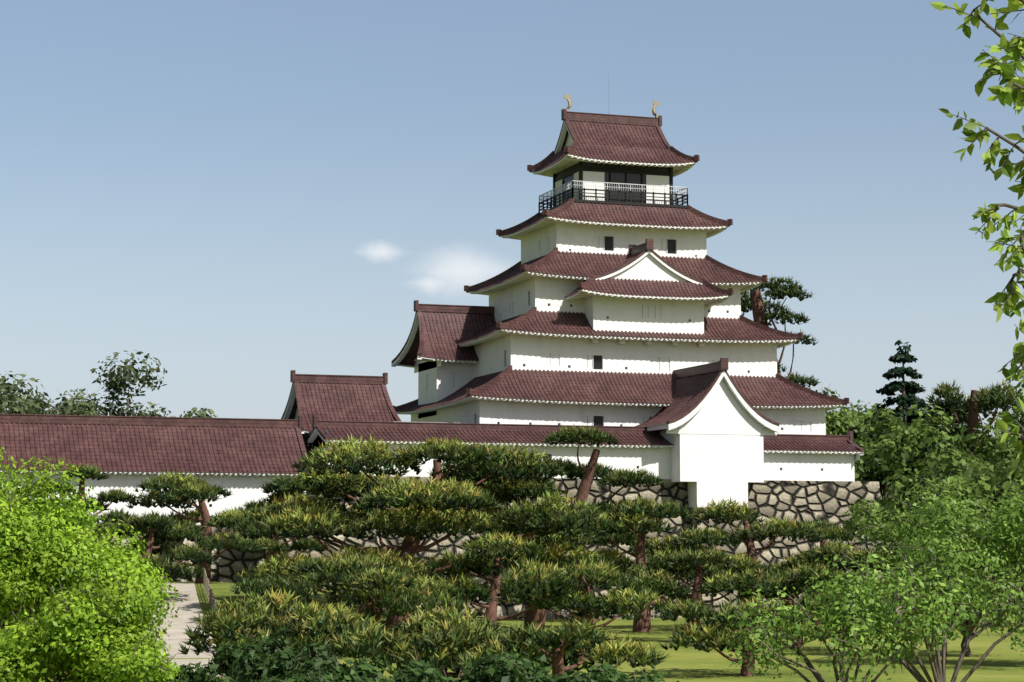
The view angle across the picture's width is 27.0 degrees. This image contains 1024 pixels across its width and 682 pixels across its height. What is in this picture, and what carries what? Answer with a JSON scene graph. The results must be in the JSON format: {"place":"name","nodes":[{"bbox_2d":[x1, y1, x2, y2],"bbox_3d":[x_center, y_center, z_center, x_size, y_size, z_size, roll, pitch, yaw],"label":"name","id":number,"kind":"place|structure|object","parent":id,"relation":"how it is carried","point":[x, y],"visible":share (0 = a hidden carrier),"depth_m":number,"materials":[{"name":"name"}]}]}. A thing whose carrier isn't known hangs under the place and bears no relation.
{"place":"outdoors","nodes":[
{"label":"outdoors","id":0,"kind":"place"},
{"bbox_2d":[149,583,223,676],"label":"path","id":1,"kind":"structure","parent":0,"point":[189,606],"depth_m":97.17,"materials":[{"name":"beige stone"}]},
{"bbox_2d":[0,558,1023,681],"bbox_3d":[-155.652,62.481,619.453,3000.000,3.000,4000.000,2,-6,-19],"label":"ground","id":2,"kind":"structure","parent":0,"point":[1002,661],"depth_m":85.57,"materials":[{"name":"green plant"}]},
{"bbox_2d":[0,389,46,414],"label":"tree","id":3,"kind":"object","parent":2,"relation":"on","point":[14,407],"visible":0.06,"depth_m":181.63,"materials":[{"name":"green plant"}]},
{"bbox_2d":[0,447,46,526],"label":"shrub","id":4,"kind":"object","parent":2,"relation":"on","point":[6,488],"visible":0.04,"depth_m":68.84,"materials":[{"name":"green plant"}]},
{"bbox_2d":[0,371,113,415],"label":"tree","id":5,"kind":"object","parent":2,"relation":"on","point":[10,388],"visible":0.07,"depth_m":187.83,"materials":[{"name":"green plant"}]},
{"bbox_2d":[25,462,140,549],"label":"pine","id":6,"kind":"object","parent":2,"relation":"on","point":[110,496],"visible":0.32,"depth_m":117.74,"materials":[{"name":"green plant"}]},
{"bbox_2d":[0,456,182,636],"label":"bush","id":7,"kind":"object","parent":2,"relation":"on","point":[41,550],"visible":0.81,"depth_m":62.28,"materials":[{"name":"green plant"}]},
{"bbox_2d":[0,569,182,681],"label":"bush","id":8,"kind":"object","parent":2,"relation":"on","point":[92,633],"visible":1,"depth_m":48.30,"materials":[{"name":"green plant"}]},
{"bbox_2d":[47,350,170,416],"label":"tree","id":9,"kind":"object","parent":2,"relation":"on","point":[115,384],"visible":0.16,"depth_m":195.98,"materials":[{"name":"green plant"}]},
{"bbox_2d":[98,509,217,588],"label":"pine","id":10,"kind":"object","parent":2,"relation":"on","point":[162,529],"visible":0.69,"depth_m":104.69,"materials":[{"name":"green plant"}]},
{"bbox_2d":[164,407,216,417],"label":"tree","id":11,"kind":"object","parent":2,"relation":"on","point":[201,414],"visible":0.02,"depth_m":177.78,"materials":[{"name":"green plant"}]},
{"bbox_2d":[125,470,268,582],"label":"pine","id":12,"kind":"object","parent":2,"relation":"on","point":[189,491],"visible":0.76,"depth_m":119.31,"materials":[{"name":"green plant"}]},
{"bbox_2d":[161,661,236,681],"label":"shrub","id":13,"kind":"object","parent":2,"relation":"on","point":[202,674],"visible":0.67,"depth_m":51.00,"materials":[{"name":"green plant"}]},
{"bbox_2d":[203,568,242,650],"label":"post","id":14,"kind":"object","parent":2,"relation":"on","point":[212,600],"visible":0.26,"depth_m":104.12,"materials":[{"name":"grey stone"}]},
{"bbox_2d":[223,647,316,681],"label":"shrub","id":15,"kind":"object","parent":2,"relation":"on","point":[263,667],"visible":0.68,"depth_m":53.43,"materials":[{"name":"green plant"}]},
{"bbox_2d":[208,625,341,677],"bbox_3d":[-6.449,9.178,59.349,3.785,2.530,3.688,-3,-6,26],"label":"shrub","id":16,"kind":"object","parent":2,"relation":"on","point":[225,657],"visible":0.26,"depth_m":58.66,"materials":[{"name":"green plant"}]},
{"bbox_2d":[229,574,334,627],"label":"pine","id":17,"kind":"object","parent":2,"relation":"on","point":[288,583],"visible":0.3,"depth_m":86.86,"materials":[{"name":"green plant"}]},
{"bbox_2d":[237,475,333,566],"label":"pine","id":18,"kind":"object","parent":2,"relation":"on","point":[273,545],"visible":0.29,"depth_m":124.62,"materials":[{"name":"green plant"}]},
{"bbox_2d":[178,587,405,658],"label":"pine","id":19,"kind":"object","parent":2,"relation":"on","point":[317,624],"visible":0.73,"depth_m":65.69,"materials":[{"name":"green plant"}]},
{"bbox_2d":[246,370,400,474],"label":"gatehouse","id":20,"kind":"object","parent":2,"relation":"on","point":[343,398],"visible":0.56,"depth_m":138.22,"materials":[{"name":"tile"}]},
{"bbox_2d":[265,648,446,681],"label":"shrub","id":21,"kind":"object","parent":2,"relation":"on","point":[317,669],"visible":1,"depth_m":51.12,"materials":[{"name":"green plant"}]},
{"bbox_2d":[283,552,472,649],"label":"pine","id":22,"kind":"object","parent":2,"relation":"on","point":[376,584],"visible":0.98,"depth_m":86.14,"materials":[{"name":"green plant"}]},
{"bbox_2d":[223,435,618,627],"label":"pine","id":23,"kind":"object","parent":2,"relation":"on","point":[410,512],"visible":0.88,"depth_m":96.67,"materials":[{"name":"green plant"}]},
{"bbox_2d":[323,602,595,681],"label":"pine","id":24,"kind":"object","parent":2,"relation":"on","point":[442,637],"visible":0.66,"depth_m":60.95,"materials":[{"name":"green plant"}]},
{"bbox_2d":[61,476,908,618],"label":"stone walls","id":25,"kind":"structure","parent":2,"relation":"on","point":[821,501],"depth_m":137.19,"materials":[{"name":"grey stone"}]},
{"bbox_2d":[0,414,309,524],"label":"long nagaya","id":26,"kind":"structure","parent":25,"relation":"on","point":[129,453],"depth_m":127.53,"materials":[{"name":"tile"}]},
{"bbox_2d":[393,421,454,422],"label":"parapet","id":27,"kind":"structure","parent":25,"relation":"on","point":[429,422],"depth_m":137.77,"materials":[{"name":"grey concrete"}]},
{"bbox_2d":[307,415,863,480],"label":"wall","id":28,"kind":"structure","parent":25,"relation":"on","point":[794,457],"depth_m":137.08,"materials":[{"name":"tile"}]},
{"bbox_2d":[634,358,778,434],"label":"bay roof","id":29,"kind":"structure","parent":25,"relation":"on","point":[709,398],"depth_m":138.19,"materials":[{"name":"white paint"}]},
{"bbox_2d":[421,530,562,625],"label":"pine","id":30,"kind":"object","parent":2,"relation":"on","point":[488,561],"visible":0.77,"depth_m":91.08,"materials":[{"name":"green plant"}]},
{"bbox_2d":[433,646,568,681],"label":"shrub","id":31,"kind":"object","parent":2,"relation":"on","point":[504,668],"visible":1,"depth_m":50.60,"materials":[{"name":"green plant"}]},
{"bbox_2d":[439,478,596,629],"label":"pine","id":32,"kind":"object","parent":2,"relation":"on","point":[521,491],"visible":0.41,"depth_m":102.46,"materials":[{"name":"green plant"}]},
{"bbox_2d":[452,616,670,678],"bbox_3d":[1.325,9.008,59.418,6.090,2.950,5.774,2,-6,-19],"label":"pine","id":33,"kind":"object","parent":2,"relation":"on","point":[574,639],"visible":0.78,"depth_m":59.10,"materials":[{"name":"green plant"}]},
{"bbox_2d":[493,555,673,658],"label":"pine","id":34,"kind":"object","parent":2,"relation":"on","point":[557,588],"visible":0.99,"depth_m":84.04,"materials":[{"name":"green plant"}]},
{"bbox_2d":[542,424,667,621],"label":"pine","id":35,"kind":"object","parent":2,"relation":"on","point":[586,474],"visible":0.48,"depth_m":126.23,"materials":[{"name":"green plant"}]},
{"bbox_2d":[553,658,678,681],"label":"shrub","id":36,"kind":"object","parent":2,"relation":"on","point":[611,673],"visible":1,"depth_m":49.33,"materials":[{"name":"green plant"}]},
{"bbox_2d":[583,495,765,631],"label":"pine","id":37,"kind":"object","parent":2,"relation":"on","point":[622,521],"visible":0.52,"depth_m":111.82,"materials":[{"name":"green plant"}]},
{"bbox_2d":[607,544,761,642],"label":"pine","id":38,"kind":"object","parent":2,"relation":"on","point":[687,565],"visible":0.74,"depth_m":99.04,"materials":[{"name":"green plant"}]},
{"bbox_2d":[463,606,931,620],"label":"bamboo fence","id":39,"kind":"object","parent":2,"relation":"on","point":[552,615],"visible":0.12,"depth_m":128.85,"materials":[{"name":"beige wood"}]},
{"bbox_2d":[656,593,827,675],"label":"pine","id":40,"kind":"object","parent":2,"relation":"on","point":[701,632],"visible":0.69,"depth_m":73.40,"materials":[{"name":"green plant"}]},
{"bbox_2d":[645,497,844,630],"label":"pine","id":41,"kind":"object","parent":2,"relation":"on","point":[751,532],"visible":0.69,"depth_m":114.61,"materials":[{"name":"green plant"}]},
{"bbox_2d":[741,276,820,387],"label":"tall pine","id":42,"kind":"object","parent":2,"relation":"on","point":[757,306],"visible":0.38,"depth_m":183.74,"materials":[{"name":"green plant"}]},
{"bbox_2d":[718,561,860,648],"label":"pine","id":43,"kind":"object","parent":2,"relation":"on","point":[798,578],"visible":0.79,"depth_m":93.86,"materials":[{"name":"green plant"}]},
{"bbox_2d":[803,383,839,414],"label":"tree","id":44,"kind":"object","parent":2,"relation":"on","point":[827,393],"visible":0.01,"depth_m":191.46,"materials":[{"name":"green plant"}]},
{"bbox_2d":[724,573,954,681],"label":"shrub","id":45,"kind":"object","parent":2,"relation":"on","point":[851,633],"visible":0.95,"depth_m":53.15,"materials":[{"name":"green plant"}]},
{"bbox_2d":[802,518,879,624],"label":"pine","id":46,"kind":"object","parent":2,"relation":"on","point":[833,531],"visible":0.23,"depth_m":122.58,"materials":[{"name":"green plant"}]},
{"bbox_2d":[826,404,875,447],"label":"tree","id":47,"kind":"object","parent":2,"relation":"on","point":[842,422],"visible":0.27,"depth_m":176.30,"materials":[{"name":"green plant"}]},
{"bbox_2d":[830,399,887,495],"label":"tree","id":48,"kind":"object","parent":2,"relation":"on","point":[874,408],"visible":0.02,"depth_m":200.56,"materials":[{"name":"green plant"}]},
{"bbox_2d":[797,537,928,614],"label":"pine","id":49,"kind":"object","parent":2,"relation":"on","point":[826,550],"visible":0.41,"depth_m":111.00,"materials":[{"name":"green plant"}]},
{"bbox_2d":[840,490,915,617],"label":"tree","id":50,"kind":"object","parent":2,"relation":"on","point":[864,504],"visible":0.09,"depth_m":133.32,"materials":[{"name":"green plant"}]},
{"bbox_2d":[854,407,954,495],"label":"tree","id":51,"kind":"object","parent":2,"relation":"on","point":[879,465],"visible":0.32,"depth_m":146.86,"materials":[{"name":"green plant"}]},
{"bbox_2d":[863,339,948,596],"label":"cedar","id":52,"kind":"object","parent":2,"relation":"on","point":[907,398],"visible":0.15,"depth_m":165.12,"materials":[{"name":"green plant"}]},
{"bbox_2d":[790,525,1023,681],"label":"shrub","id":53,"kind":"object","parent":2,"relation":"on","point":[919,603],"visible":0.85,"depth_m":54.69,"materials":[{"name":"green plant"}]},
{"bbox_2d":[875,447,996,605],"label":"tree","id":54,"kind":"object","parent":2,"relation":"on","point":[905,486],"visible":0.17,"depth_m":126.17,"materials":[{"name":"green plant"}]},
{"bbox_2d":[850,469,1023,656],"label":"tree","id":55,"kind":"object","parent":2,"relation":"on","point":[875,533],"visible":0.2,"depth_m":87.06,"materials":[{"name":"green plant"}]},
{"bbox_2d":[866,403,1022,610],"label":"tree","id":56,"kind":"object","parent":2,"relation":"on","point":[929,444],"visible":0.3,"depth_m":147.29,"materials":[{"name":"green plant"}]},
{"bbox_2d":[917,405,988,436],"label":"tree","id":57,"kind":"object","parent":2,"relation":"on","point":[956,424],"depth_m":200.62,"materials":[{"name":"green plant"}]},
{"bbox_2d":[883,454,1023,626],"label":"tree","id":58,"kind":"object","parent":2,"relation":"on","point":[991,490],"visible":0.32,"depth_m":116.88,"materials":[{"name":"green plant"}]},
{"bbox_2d":[894,474,1023,622],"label":"tree","id":59,"kind":"object","parent":2,"relation":"on","point":[1013,550],"visible":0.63,"depth_m":80.06,"materials":[{"name":"green plant"}]},
{"bbox_2d":[943,390,978,584],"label":"tree","id":60,"kind":"object","parent":2,"relation":"on","point":[962,424],"visible":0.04,"depth_m":169.81,"materials":[{"name":"green plant"}]},
{"bbox_2d":[919,379,1023,608],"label":"tree","id":61,"kind":"object","parent":2,"relation":"on","point":[984,400],"visible":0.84,"depth_m":149.74,"materials":[{"name":"green plant"}]},
{"bbox_2d":[962,433,1023,581],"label":"tree","id":62,"kind":"object","parent":2,"relation":"on","point":[1000,467],"visible":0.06,"depth_m":157.22,"materials":[{"name":"green plant"}]},
{"bbox_2d":[986,369,1023,439],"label":"tree","id":63,"kind":"object","parent":2,"relation":"on","point":[1016,416],"visible":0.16,"depth_m":199.75,"materials":[{"name":"green plant"}]},
{"bbox_2d":[0,0,1023,498],"label":"sky","id":64,"kind":"structure","parent":0,"point":[239,196],"materials":[{"name":"blue"}]},
{"bbox_2d":[411,156,825,434],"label":"tower walls","id":65,"kind":"structure","parent":0,"point":[541,353],"depth_m":145.85,"materials":[{"name":"white paint"}]},
{"bbox_2d":[393,109,848,414],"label":"tower roofs","id":66,"kind":"structure","parent":65,"relation":"on","point":[619,139],"depth_m":146.41,"materials":[{"name":"brown tile"}]},
{"bbox_2d":[391,300,518,417],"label":"turret","id":67,"kind":"object","parent":66,"relation":"attached to","point":[436,357],"visible":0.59,"depth_m":149.50,"materials":[{"name":"tile"}]},
{"bbox_2d":[561,94,571,110],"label":"roof ornament","id":68,"kind":"object","parent":66,"relation":"on","point":[567,97],"visible":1,"depth_m":151.01,"materials":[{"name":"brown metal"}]},
{"bbox_2d":[538,180,687,219],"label":"balcony","id":69,"kind":"structure","parent":66,"relation":"attached to","point":[681,193],"depth_m":148.60,"materials":[{"name":"wood"}]},
{"bbox_2d":[565,239,733,305],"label":"bay roof","id":70,"kind":"structure","parent":66,"relation":"attached to","point":[645,270],"depth_m":144.51,"materials":[{"name":"brown tile"}]},
{"bbox_2d":[651,100,660,117],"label":"roof ornament","id":71,"kind":"object","parent":66,"relation":"on","point":[655,104],"visible":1,"depth_m":153.16,"materials":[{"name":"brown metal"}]},
{"bbox_2d":[584,293,704,346],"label":"bay walls","id":72,"kind":"structure","parent":0,"point":[619,314],"depth_m":144.35,"materials":[{"name":"white paint"}]},
{"bbox_2d":[660,430,763,507],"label":"bay walls","id":73,"kind":"structure","parent":0,"point":[709,467],"depth_m":137.59,"materials":[{"name":"white paint"}]},
{"bbox_2d":[930,0,1023,484],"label":"hanging branch","id":74,"kind":"object","parent":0,"point":[1010,92],"visible":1,"depth_m":10.96,"materials":[{"name":"green plant"}]}
]}

